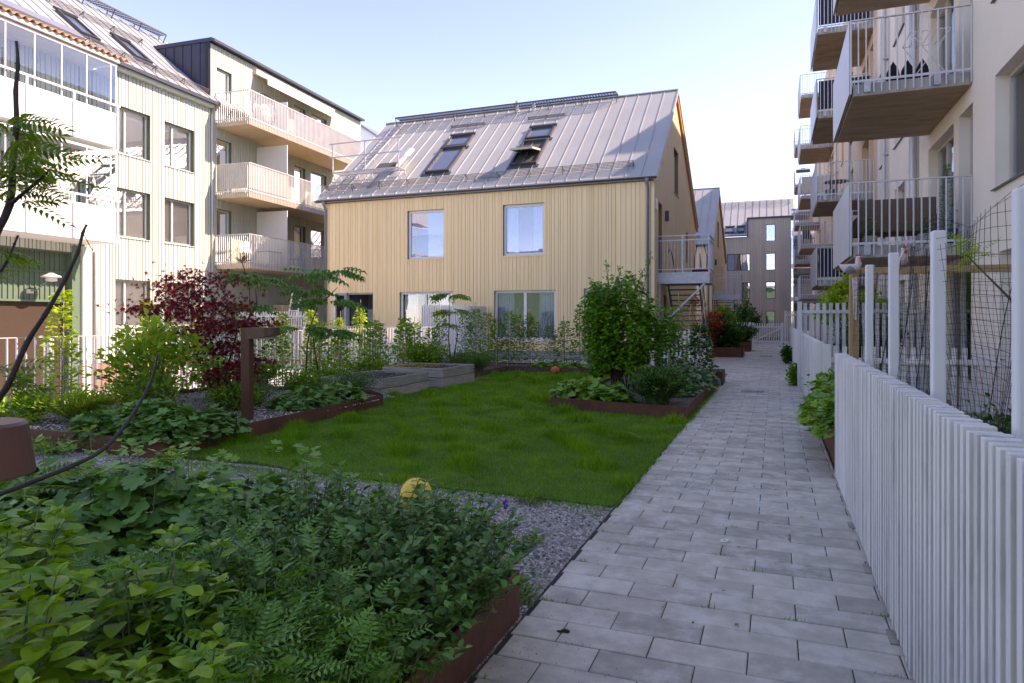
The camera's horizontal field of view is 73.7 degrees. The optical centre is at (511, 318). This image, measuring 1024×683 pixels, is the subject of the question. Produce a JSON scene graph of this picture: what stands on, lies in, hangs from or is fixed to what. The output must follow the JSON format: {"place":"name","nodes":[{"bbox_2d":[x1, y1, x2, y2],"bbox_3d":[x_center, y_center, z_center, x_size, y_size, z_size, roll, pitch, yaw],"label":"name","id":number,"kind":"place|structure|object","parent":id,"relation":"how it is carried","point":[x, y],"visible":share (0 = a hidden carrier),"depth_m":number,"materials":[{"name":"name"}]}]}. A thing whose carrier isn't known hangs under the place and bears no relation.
{"place":"outdoors","nodes":[
{"label":"outdoors","id":0,"kind":"place"},
{"bbox_2d":[9,352,352,407],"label":"lane","id":1,"kind":"structure","parent":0,"point":[194,385],"depth_m":22.99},
{"bbox_2d":[0,0,364,401],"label":"apartment building","id":2,"kind":"structure","parent":1,"relation":"on","point":[199,165],"depth_m":23.72,"materials":[{"name":"white"}]},
{"bbox_2d":[114,279,146,328],"bbox_3d":[-12.952,-0.470,22.930,0.640,1.640,1.470,0,0,18],"label":"window","id":3,"kind":"structure","parent":2,"relation":"in","point":[123,288],"depth_m":22.89,"materials":[{"name":"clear glass"}]},
{"bbox_2d":[114,108,151,162],"bbox_3d":[-12.780,-6.160,22.874,0.280,1.600,1.470,0,0,18],"label":"window","id":4,"kind":"structure","parent":2,"relation":"in","point":[131,126],"depth_m":23.09,"materials":[{"name":"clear glass"}]},
{"bbox_2d":[117,188,151,241],"bbox_3d":[-12.780,-3.445,22.874,0.280,1.650,1.470,0,0,18],"label":"window","id":5,"kind":"structure","parent":2,"relation":"in","point":[131,206],"depth_m":23.09,"materials":[{"name":"clear glass"}]},
{"bbox_2d":[164,122,193,173],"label":"window","id":6,"kind":"structure","parent":2,"relation":"in","point":[177,141],"depth_m":24.93,"materials":[{"name":"clear glass"}]},
{"bbox_2d":[164,198,194,247],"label":"window","id":7,"kind":"structure","parent":2,"relation":"in","point":[175,212],"depth_m":24.93,"materials":[{"name":"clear glass"}]},
{"bbox_2d":[217,209,228,261],"bbox_3d":[-11.501,-3.195,26.980,0.060,2.150,0.830,0,0,18],"label":"door","id":8,"kind":"structure","parent":2,"relation":"in","point":[222,216],"depth_m":27.07,"materials":[{"name":"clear glass"}]},
{"bbox_2d":[239,311,307,357],"bbox_3d":[-9.193,0.635,26.247,3.200,1.830,0.090,0,0,21],"label":"picket fence","id":9,"kind":"object","parent":1,"relation":"on","point":[265,316],"visible":0.26,"depth_m":26.07,"materials":[{"name":"white paint"}]},
{"bbox_2d":[279,357,400,365],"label":"brick curb","id":10,"kind":"structure","parent":1,"relation":"on","point":[292,362],"depth_m":24.15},
{"bbox_2d":[266,326,426,363],"bbox_3d":[-5.616,0.887,23.158,6.740,1.226,0.346,0,0,24],"label":"railing","id":11,"kind":"object","parent":10,"relation":"on","point":[337,337],"visible":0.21,"depth_m":23.51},
{"bbox_2d":[137,369,721,529],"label":"lawn","id":12,"kind":"structure","parent":0,"point":[249,461],"depth_m":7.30,"materials":[{"name":"plant"}]},
{"bbox_2d":[551,375,715,419],"bbox_3d":[2.791,1.400,13.706,2.233,0.200,7.210,0,0,21],"label":"steel edged bed","id":13,"kind":"object","parent":12,"relation":"on","point":[687,405],"visible":0.25,"depth_m":10.74,"materials":[{"name":"metal"}]},
{"bbox_2d":[548,376,639,402],"bbox_3d":[1.280,1.234,11.539,1.337,0.443,1.841,0,0,-13],"label":"cranesbill cover","id":14,"kind":"object","parent":13,"relation":"on","point":[590,388],"visible":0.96,"depth_m":11.20,"materials":[{"name":"green plant"}]},
{"bbox_2d":[575,252,697,389],"bbox_3d":[2.389,0.064,12.960,2.232,2.642,1.431,0,0,21],"label":"round leaved bush","id":15,"kind":"object","parent":13,"relation":"on","point":[610,313],"visible":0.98,"depth_m":12.71,"materials":[{"name":"green plant"}]},
{"bbox_2d":[622,360,691,404],"bbox_3d":[2.337,1.022,10.867,1.104,0.740,1.021,0,0,-28],"label":"ferny shrub","id":16,"kind":"object","parent":13,"relation":"on","point":[665,382],"visible":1,"depth_m":10.75,"materials":[{"name":"green plant"}]},
{"bbox_2d":[647,321,690,372],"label":"staked hornbeam","id":17,"kind":"object","parent":13,"relation":"on","point":[679,362],"visible":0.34,"depth_m":14.72,"materials":[{"name":"green plant"}]},
{"bbox_2d":[640,362,720,396],"bbox_3d":[3.297,1.152,13.441,1.517,0.519,3.828,0,0,21],"label":"astrantia cover","id":18,"kind":"object","parent":13,"relation":"on","point":[703,377],"visible":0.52,"depth_m":12.88,"materials":[{"name":"green plant"}]},
{"bbox_2d":[682,324,721,374],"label":"shrub","id":19,"kind":"object","parent":13,"relation":"on","point":[703,330],"visible":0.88,"depth_m":15.05,"materials":[{"name":"green plant"}]},
{"bbox_2d":[81,0,843,322],"label":"sky","id":20,"kind":"structure","parent":0,"point":[736,67],"materials":[{"name":"blue"}]},
{"bbox_2d":[178,350,1004,672],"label":"courtyard ground","id":21,"kind":"structure","parent":0,"point":[632,486],"depth_m":7.35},
{"bbox_2d":[0,386,382,458],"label":"steel edged bed","id":22,"kind":"object","parent":21,"relation":"on","point":[268,425],"visible":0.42,"depth_m":8.77,"materials":[{"name":"brown metal"}]},
{"bbox_2d":[0,387,59,421],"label":"perennial","id":23,"kind":"object","parent":22,"relation":"on","point":[12,406],"visible":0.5,"depth_m":8.80,"materials":[{"name":"green plant"}]},
{"bbox_2d":[30,285,91,402],"bbox_3d":[-6.523,0.380,9.919,0.770,1.960,0.774,0,0,-13],"label":"staked hornbeam","id":24,"kind":"object","parent":22,"relation":"on","point":[66,297],"visible":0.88,"depth_m":9.89,"materials":[{"name":"green plant"}]},
{"bbox_2d":[32,386,126,421],"bbox_3d":[-5.721,1.127,9.009,0.973,0.476,1.113,0,0,21],"label":"meadow rue","id":25,"kind":"object","parent":22,"relation":"on","point":[85,403],"visible":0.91,"depth_m":8.90,"materials":[{"name":"green plant"}]},
{"bbox_2d":[93,376,174,407],"bbox_3d":[-5.636,1.114,10.243,0.974,0.633,1.088,0,0,21],"label":"perennial","id":26,"kind":"object","parent":22,"relation":"on","point":[116,392],"visible":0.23,"depth_m":9.98,"materials":[{"name":"green plant"}]},
{"bbox_2d":[88,307,210,400],"bbox_3d":[-4.871,0.605,9.319,1.604,1.515,1.025,0,0,-25],"label":"dogwood shrub","id":27,"kind":"object","parent":22,"relation":"on","point":[160,338],"visible":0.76,"depth_m":9.13,"materials":[{"name":"green plant"}]},
{"bbox_2d":[86,315,227,405],"bbox_3d":[-4.723,0.656,9.175,1.612,1.416,1.480,0,0,21],"label":"dogwood shrub","id":28,"kind":"object","parent":22,"relation":"on","point":[166,377],"visible":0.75,"depth_m":9.07,"materials":[{"name":"green plant"}]},
{"bbox_2d":[65,397,251,449],"bbox_3d":[-4.187,1.183,8.032,2.039,0.561,1.501,0,0,21],"label":"cranesbill cover","id":29,"kind":"object","parent":22,"relation":"on","point":[157,418],"visible":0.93,"depth_m":7.68,"materials":[{"name":"green plant"}]},
{"bbox_2d":[96,261,286,407],"bbox_3d":[-4.706,0.242,10.406,2.759,2.252,1.821,0,0,7],"label":"red maple","id":30,"kind":"object","parent":22,"relation":"on","point":[212,327],"visible":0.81,"depth_m":10.27,"materials":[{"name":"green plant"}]},
{"bbox_2d":[28,390,395,434],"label":"bed stones","id":31,"kind":"object","parent":22,"relation":"on","point":[196,403],"visible":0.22,"depth_m":10.01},
{"bbox_2d":[200,378,270,411],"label":"perennial","id":32,"kind":"object","parent":22,"relation":"on","point":[231,398],"visible":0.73,"depth_m":9.93,"materials":[{"name":"green plant"}]},
{"bbox_2d":[217,261,289,380],"bbox_3d":[-4.262,0.210,11.259,1.144,2.302,1.177,0,0,21],"label":"aralia tree","id":33,"kind":"object","parent":22,"relation":"on","point":[252,280],"visible":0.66,"depth_m":11.29,"materials":[{"name":"green plant"}]},
{"bbox_2d":[241,327,279,419],"bbox_3d":[-3.345,0.743,9.097,0.516,1.234,0.280,0,0,9],"label":"path lamp","id":34,"kind":"object","parent":22,"relation":"on","point":[249,335],"visible":0.88,"depth_m":9.07,"materials":[{"name":"brown metal"}]},
{"bbox_2d":[276,365,337,395],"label":"perennial","id":35,"kind":"object","parent":22,"relation":"on","point":[303,379],"visible":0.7,"depth_m":11.90,"materials":[{"name":"green plant"}]},
{"bbox_2d":[264,381,367,411],"bbox_3d":[-3.049,1.233,10.746,1.073,0.462,1.854,0,0,33],"label":"cranesbill cover","id":36,"kind":"object","parent":22,"relation":"on","point":[326,395],"visible":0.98,"depth_m":10.38,"materials":[{"name":"green plant"}]},
{"bbox_2d":[272,267,369,376],"bbox_3d":[-3.507,0.222,12.319,1.984,2.281,1.425,0,0,21],"label":"aralia tree","id":37,"kind":"object","parent":22,"relation":"on","point":[315,330],"visible":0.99,"depth_m":12.14,"materials":[{"name":"green plant"}]},
{"bbox_2d":[319,364,383,398],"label":"fine leaved shrub","id":38,"kind":"object","parent":22,"relation":"on","point":[357,380],"visible":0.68,"depth_m":11.42,"materials":[{"name":"green plant"}]},
{"bbox_2d":[0,327,433,402],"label":"railing","id":39,"kind":"object","parent":21,"relation":"on","point":[48,351],"visible":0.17,"depth_m":11.03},
{"bbox_2d":[258,316,294,385],"bbox_3d":[-4.651,0.724,13.473,0.870,1.512,0.872,0,0,-13],"label":"staked hornbeam","id":40,"kind":"object","parent":21,"relation":"on","point":[277,353],"visible":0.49,"depth_m":13.46,"materials":[{"name":"green plant"}]},
{"bbox_2d":[299,317,337,374],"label":"staked hornbeam","id":41,"kind":"object","parent":21,"relation":"on","point":[313,361],"visible":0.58,"depth_m":14.29,"materials":[{"name":"green plant"}]},
{"bbox_2d":[34,449,614,682],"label":"gravel","id":42,"kind":"structure","parent":21,"relation":"on","point":[561,568],"depth_m":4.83,"materials":[{"name":"grey gravel"}]},
{"bbox_2d":[31,425,100,459],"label":"perennial","id":43,"kind":"object","parent":42,"relation":"on","point":[50,449],"visible":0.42,"depth_m":7.47,"materials":[{"name":"green plant"}]},
{"bbox_2d":[40,524,519,682],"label":"steel edged bed","id":44,"kind":"object","parent":42,"relation":"on","point":[486,637],"visible":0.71,"depth_m":2.93,"materials":[{"name":"brown metal"}]},
{"bbox_2d":[0,417,38,480],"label":"path lamp","id":45,"kind":"object","parent":44,"relation":"on","point":[17,457],"visible":1,"depth_m":1.34,"materials":[{"name":"brown metal"}]},
{"bbox_2d":[0,494,100,627],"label":"hydrangea shrub","id":46,"kind":"object","parent":44,"relation":"on","point":[53,525],"visible":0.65,"depth_m":2.69,"materials":[{"name":"green plant"}]},
{"bbox_2d":[0,557,139,682],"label":"hydrangea shrub","id":47,"kind":"object","parent":44,"relation":"on","point":[27,641],"visible":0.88,"depth_m":2.04,"materials":[{"name":"green plant"}]},
{"bbox_2d":[0,41,158,499],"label":"sumac tree","id":48,"kind":"object","parent":44,"relation":"on","point":[13,169],"visible":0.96,"depth_m":2.43,"materials":[{"name":"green plant"}]},
{"bbox_2d":[14,655,159,682],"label":"hydrangea shrub","id":49,"kind":"object","parent":44,"relation":"on","point":[23,674],"visible":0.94,"depth_m":1.88,"materials":[{"name":"green plant"}]},
{"bbox_2d":[51,523,269,682],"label":"hydrangea shrub","id":50,"kind":"object","parent":44,"relation":"on","point":[106,639],"visible":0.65,"depth_m":2.26,"materials":[{"name":"green plant"}]},
{"bbox_2d":[0,455,322,640],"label":"cranesbill cover","id":51,"kind":"object","parent":44,"relation":"on","point":[135,522],"visible":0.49,"depth_m":3.44,"materials":[{"name":"green plant"}]},
{"bbox_2d":[27,421,359,538],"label":"cranesbill stalks","id":52,"kind":"object","parent":44,"relation":"on","point":[301,449],"visible":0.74,"depth_m":3.75,"materials":[{"name":"green plant"}]},
{"bbox_2d":[104,622,296,682],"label":"hydrangea shrub","id":53,"kind":"object","parent":44,"relation":"on","point":[208,673],"visible":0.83,"depth_m":1.93,"materials":[{"name":"green plant"}]},
{"bbox_2d":[51,513,371,681],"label":"burnet plant","id":54,"kind":"object","parent":44,"relation":"on","point":[245,614],"visible":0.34,"depth_m":2.46,"materials":[{"name":"green plant"}]},
{"bbox_2d":[71,504,442,682],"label":"catmint plant","id":55,"kind":"object","parent":44,"relation":"on","point":[258,580],"visible":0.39,"depth_m":2.55,"materials":[{"name":"green plant"}]},
{"bbox_2d":[128,552,431,682],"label":"burnet plant","id":56,"kind":"object","parent":44,"relation":"on","point":[309,665],"visible":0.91,"depth_m":2.12,"materials":[{"name":"green plant"}]},
{"bbox_2d":[167,460,471,598],"bbox_3d":[-0.946,1.061,3.281,1.614,0.601,1.177,0,0,21],"label":"catmint plant","id":57,"kind":"object","parent":44,"relation":"on","point":[337,498],"visible":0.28,"depth_m":3.20,"materials":[{"name":"green plant"}]},
{"bbox_2d":[272,478,541,638],"bbox_3d":[-0.429,1.075,3.080,1.186,0.572,1.467,0,0,21],"label":"catmint plant","id":58,"kind":"object","parent":44,"relation":"on","point":[474,556],"visible":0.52,"depth_m":2.95,"materials":[{"name":"green plant"}]},
{"bbox_2d":[321,553,499,682],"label":"catmint plant","id":59,"kind":"object","parent":44,"relation":"on","point":[432,640],"visible":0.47,"depth_m":2.55,"materials":[{"name":"green plant"}]},
{"bbox_2d":[357,320,389,367],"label":"staked hornbeam","id":60,"kind":"object","parent":21,"relation":"on","point":[367,325],"visible":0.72,"depth_m":16.00,"materials":[{"name":"green plant"}]},
{"bbox_2d":[321,370,428,396],"bbox_3d":[-2.701,1.310,13.665,1.350,0.368,1.830,0,0,21],"label":"raised bed","id":61,"kind":"object","parent":21,"relation":"on","point":[406,382],"visible":0.56,"depth_m":13.49,"materials":[{"name":"grey wood"}]},
{"bbox_2d":[399,338,452,363],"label":"round shrub","id":62,"kind":"object","parent":21,"relation":"on","point":[423,352],"visible":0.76,"depth_m":17.37,"materials":[{"name":"green plant"}]},
{"bbox_2d":[382,363,473,386],"bbox_3d":[-1.887,1.290,15.645,1.550,0.408,1.551,0,0,21],"label":"raised bed","id":63,"kind":"object","parent":21,"relation":"on","point":[443,375],"visible":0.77,"depth_m":15.11,"materials":[{"name":"grey wood"}]},
{"bbox_2d":[311,355,650,366],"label":"terrace","id":64,"kind":"structure","parent":21,"relation":"on","point":[562,362],"depth_m":22.16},
{"bbox_2d":[421,305,486,360],"bbox_3d":[-1.977,0.525,23.449,1.780,1.910,1.455,0,0,21],"label":"slatted screen","id":65,"kind":"object","parent":64,"relation":"on","point":[427,318],"visible":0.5,"depth_m":22.77,"materials":[{"name":"white paint"}]},
{"bbox_2d":[314,89,713,363],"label":"timber house","id":66,"kind":"structure","parent":21,"relation":"on","point":[540,211],"depth_m":24.59,"materials":[{"name":"beige wood"}]},
{"bbox_2d":[334,293,372,353],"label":"terrace door","id":67,"kind":"structure","parent":66,"relation":"in","point":[366,299],"depth_m":26.32,"materials":[{"name":"glass"}]},
{"bbox_2d":[406,209,443,260],"bbox_3d":[-3.034,-3.020,25.004,1.570,1.840,0.600,0,0,21],"label":"window","id":68,"kind":"structure","parent":66,"relation":"in","point":[426,228],"depth_m":25.11,"materials":[{"name":"clear glass"}]},
{"bbox_2d":[401,292,452,339],"bbox_3d":[-3.025,-0.085,25.001,2.250,1.770,0.600,0,0,21],"label":"window","id":69,"kind":"structure","parent":66,"relation":"in","point":[411,302],"depth_m":25.22,"materials":[{"name":"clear glass"}]},
{"bbox_2d":[504,203,544,256],"bbox_3d":[0.485,-3.020,23.651,1.570,1.840,0.600,0,0,21],"label":"window","id":70,"kind":"structure","parent":66,"relation":"in","point":[523,223],"depth_m":23.78,"materials":[{"name":"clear glass"}]},
{"bbox_2d":[493,290,555,341],"bbox_3d":[0.517,-0.085,23.639,2.300,1.770,0.600,0,0,21],"label":"window","id":71,"kind":"structure","parent":66,"relation":"in","point":[541,304],"depth_m":23.80,"materials":[{"name":"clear glass"}]},
{"bbox_2d":[441,361,630,377],"bbox_3d":[-0.033,1.420,18.654,6.550,0.160,3.600,0,0,21],"label":"steel edged bed","id":72,"kind":"object","parent":21,"relation":"on","point":[502,366],"visible":0.27,"depth_m":18.65,"materials":[{"name":"metal"}]},
{"bbox_2d":[389,311,417,364],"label":"staked hornbeam","id":73,"kind":"object","parent":72,"relation":"on","point":[403,330],"visible":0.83,"depth_m":17.77,"materials":[{"name":"green plant"}]},
{"bbox_2d":[427,293,473,363],"bbox_3d":[-1.541,0.360,17.853,1.245,2.045,1.248,0,0,21],"label":"aralia tree","id":74,"kind":"object","parent":72,"relation":"on","point":[440,296],"visible":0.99,"depth_m":17.70,"materials":[{"name":"green plant"}]},
{"bbox_2d":[440,347,500,370],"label":"lavender bush","id":75,"kind":"object","parent":72,"relation":"on","point":[480,360],"visible":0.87,"depth_m":17.72,"materials":[{"name":"green plant"}]},
{"bbox_2d":[495,304,522,365],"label":"staked hornbeam","id":76,"kind":"object","parent":72,"relation":"on","point":[507,319],"visible":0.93,"depth_m":19.68,"materials":[{"name":"green plant"}]},
{"bbox_2d":[694,187,741,342],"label":"timber house","id":77,"kind":"structure","parent":21,"relation":"on","point":[709,210],"depth_m":44.16,"materials":[{"name":"beige wood"}]},
{"bbox_2d":[721,198,793,335],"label":"apartment building","id":78,"kind":"structure","parent":21,"relation":"on","point":[759,258],"depth_m":58.37,"materials":[{"name":"grey concrete"}]},
{"bbox_2d":[791,209,813,335],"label":"stair tower","id":79,"kind":"structure","parent":21,"relation":"on","point":[800,271],"depth_m":57.11,"materials":[{"name":"grey metal"}]},
{"bbox_2d":[823,421,834,465],"bbox_3d":[4.099,1.310,7.638,1.030,0.380,2.900,0,0,21],"label":"rusty planter","id":80,"kind":"object","parent":21,"relation":"on","point":[830,443],"visible":0.03,"depth_m":7.31,"materials":[{"name":"metal"}]},
{"bbox_2d":[794,377,834,438],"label":"shrub","id":81,"kind":"object","parent":80,"relation":"on","point":[816,408],"visible":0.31,"depth_m":7.31,"materials":[{"name":"green plant"}]},
{"bbox_2d":[808,272,887,352],"bbox_3d":[9.139,0.098,18.451,1.974,2.809,1.842,0,0,45],"label":"tree","id":82,"kind":"object","parent":21,"relation":"on","point":[832,296],"visible":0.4,"depth_m":18.35,"materials":[{"name":"green plant"}]},
{"bbox_2d":[797,301,929,392],"bbox_3d":[7.321,0.575,14.220,2.540,1.850,0.090,0,0,21],"label":"picket fence","id":83,"kind":"object","parent":21,"relation":"on","point":[824,311],"visible":0.42,"depth_m":14.37,"materials":[{"name":"paint"}]},
{"bbox_2d":[827,299,909,369],"bbox_3d":[8.018,0.534,15.431,1.720,1.936,1.574,0,0,21],"label":"garden shrub","id":84,"kind":"object","parent":21,"relation":"on","point":[860,328],"visible":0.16,"depth_m":15.19,"materials":[{"name":"green plant"}]},
{"bbox_2d":[865,265,874,367],"bbox_3d":[2.833,0.539,5.392,0.075,1.922,0.056,0,0,21],"label":"net post","id":85,"kind":"object","parent":21,"relation":"on","point":[869,314],"visible":0.49,"depth_m":5.37,"materials":[{"name":"white paint"}]},
{"bbox_2d":[853,184,1022,433],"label":"cat net","id":86,"kind":"object","parent":85,"relation":"hanging from","point":[958,329],"visible":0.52,"depth_m":3.52,"materials":[{"name":"black metal"}]},
{"bbox_2d":[888,251,901,379],"bbox_3d":[2.410,0.539,4.291,0.075,1.922,0.056,0,0,21],"label":"net post","id":87,"kind":"object","parent":21,"relation":"on","point":[893,314],"visible":0.51,"depth_m":4.27,"materials":[{"name":"white paint"}]},
{"bbox_2d":[824,344,1010,427],"bbox_3d":[5.332,0.925,8.824,2.380,1.150,0.090,0,0,21],"label":"picket fence","id":88,"kind":"object","parent":21,"relation":"on","point":[828,359],"visible":0.23,"depth_m":8.68,"materials":[{"name":"paint"}]},
{"bbox_2d":[849,264,1010,358],"bbox_3d":[4.450,0.500,6.421,2.300,2.000,0.080,0,0,21],"label":"pergola","id":89,"kind":"object","parent":21,"relation":"on","point":[994,268],"visible":0.52,"depth_m":6.75,"materials":[{"name":"brown wood"}]},
{"bbox_2d":[930,230,949,402],"bbox_3d":[1.961,0.550,3.124,0.075,1.900,0.056,0,0,21],"label":"net post","id":90,"kind":"object","parent":21,"relation":"on","point":[938,379],"visible":0.46,"depth_m":3.10,"materials":[{"name":"white paint"}]},
{"bbox_2d":[946,232,1010,301],"bbox_3d":[3.627,0.130,4.507,1.359,2.743,0.425,0,0,21],"label":"sapling","id":91,"kind":"object","parent":21,"relation":"on","point":[981,271],"visible":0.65,"depth_m":4.66,"materials":[{"name":"green plant"}]},
{"bbox_2d":[1011,187,1023,440],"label":"net post","id":92,"kind":"object","parent":21,"relation":"on","point":[1017,313],"visible":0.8,"depth_m":2.03,"materials":[{"name":"white paint"}]},
{"bbox_2d":[468,336,915,682],"bbox_3d":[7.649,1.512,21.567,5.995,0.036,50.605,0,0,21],"label":"path","id":93,"kind":"structure","parent":0,"point":[768,642],"depth_m":3.94,"materials":[{"name":"grey stone"}]},
{"bbox_2d":[712,346,744,357],"bbox_3d":[8.529,1.310,26.880,1.130,0.380,1.700,0,0,21],"label":"rusty planter","id":94,"kind":"object","parent":93,"relation":"on","point":[739,351],"visible":0.79,"depth_m":26.10,"materials":[{"name":"metal"}]},
{"bbox_2d":[711,317,746,346],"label":"planter shrub","id":95,"kind":"object","parent":94,"relation":"in","point":[730,334],"visible":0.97,"depth_m":26.54,"materials":[{"name":"green plant"}]},
{"bbox_2d":[729,299,763,328],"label":"tree","id":96,"kind":"object","parent":93,"relation":"on","point":[745,313],"visible":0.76,"depth_m":40.06,"materials":[{"name":"green plant"}]},
{"bbox_2d":[752,323,783,347],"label":"garden gate","id":97,"kind":"structure","parent":93,"relation":"on","point":[781,328],"depth_m":34.14,"materials":[{"name":"white paint"}]},
{"bbox_2d":[801,333,823,423],"bbox_3d":[5.195,0.903,11.911,0.095,1.154,5.706,0,0,21],"label":"slat fence","id":98,"kind":"object","parent":93,"relation":"on","point":[812,356],"visible":0.68,"depth_m":10.94,"materials":[{"name":"paint"}]},
{"bbox_2d":[835,353,1023,682],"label":"slat fence","id":99,"kind":"object","parent":93,"relation":"on","point":[931,489],"visible":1,"depth_m":2.42,"materials":[{"name":"paint"}]},
{"bbox_2d":[793,0,1023,425],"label":"apartment building","id":100,"kind":"structure","parent":0,"point":[905,138],"depth_m":12.63,"materials":[{"name":"beige paint"}]},
{"bbox_2d":[853,197,936,245],"bbox_3d":[7.034,-1.688,12.584,1.300,0.925,0.660,0,0,21],"label":"wicker sofa","id":101,"kind":"object","parent":100,"relation":"on","point":[901,214],"visible":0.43,"depth_m":12.29,"materials":[{"name":"grey wicker"}]},
{"bbox_2d":[886,58,928,80],"bbox_3d":[6.808,-4.225,11.744,0.680,0.450,0.210,0,0,21],"label":"black cushion","id":102,"kind":"object","parent":100,"relation":"on","point":[909,69],"visible":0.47,"depth_m":11.72,"materials":[{"name":"fabric"}]},
{"bbox_2d":[938,134,953,228],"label":"window","id":103,"kind":"structure","parent":100,"relation":"in","point":[945,152],"depth_m":13.39,"materials":[{"name":"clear glass"}]},
{"bbox_2d":[939,0,953,74],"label":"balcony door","id":104,"kind":"structure","parent":100,"relation":"in","point":[950,12],"depth_m":13.39,"materials":[{"name":"white glass"}]},
{"bbox_2d":[950,263,970,383],"bbox_3d":[8.099,0.100,12.153,0.064,2.100,2.300,0,0,21],"label":"window","id":105,"kind":"structure","parent":100,"relation":"in","point":[963,315],"depth_m":12.45,"materials":[{"name":"clear glass"}]},
{"bbox_2d":[990,59,1023,191],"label":"window","id":106,"kind":"structure","parent":100,"relation":"in","point":[1016,77],"depth_m":9.67,"materials":[{"name":"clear glass"}]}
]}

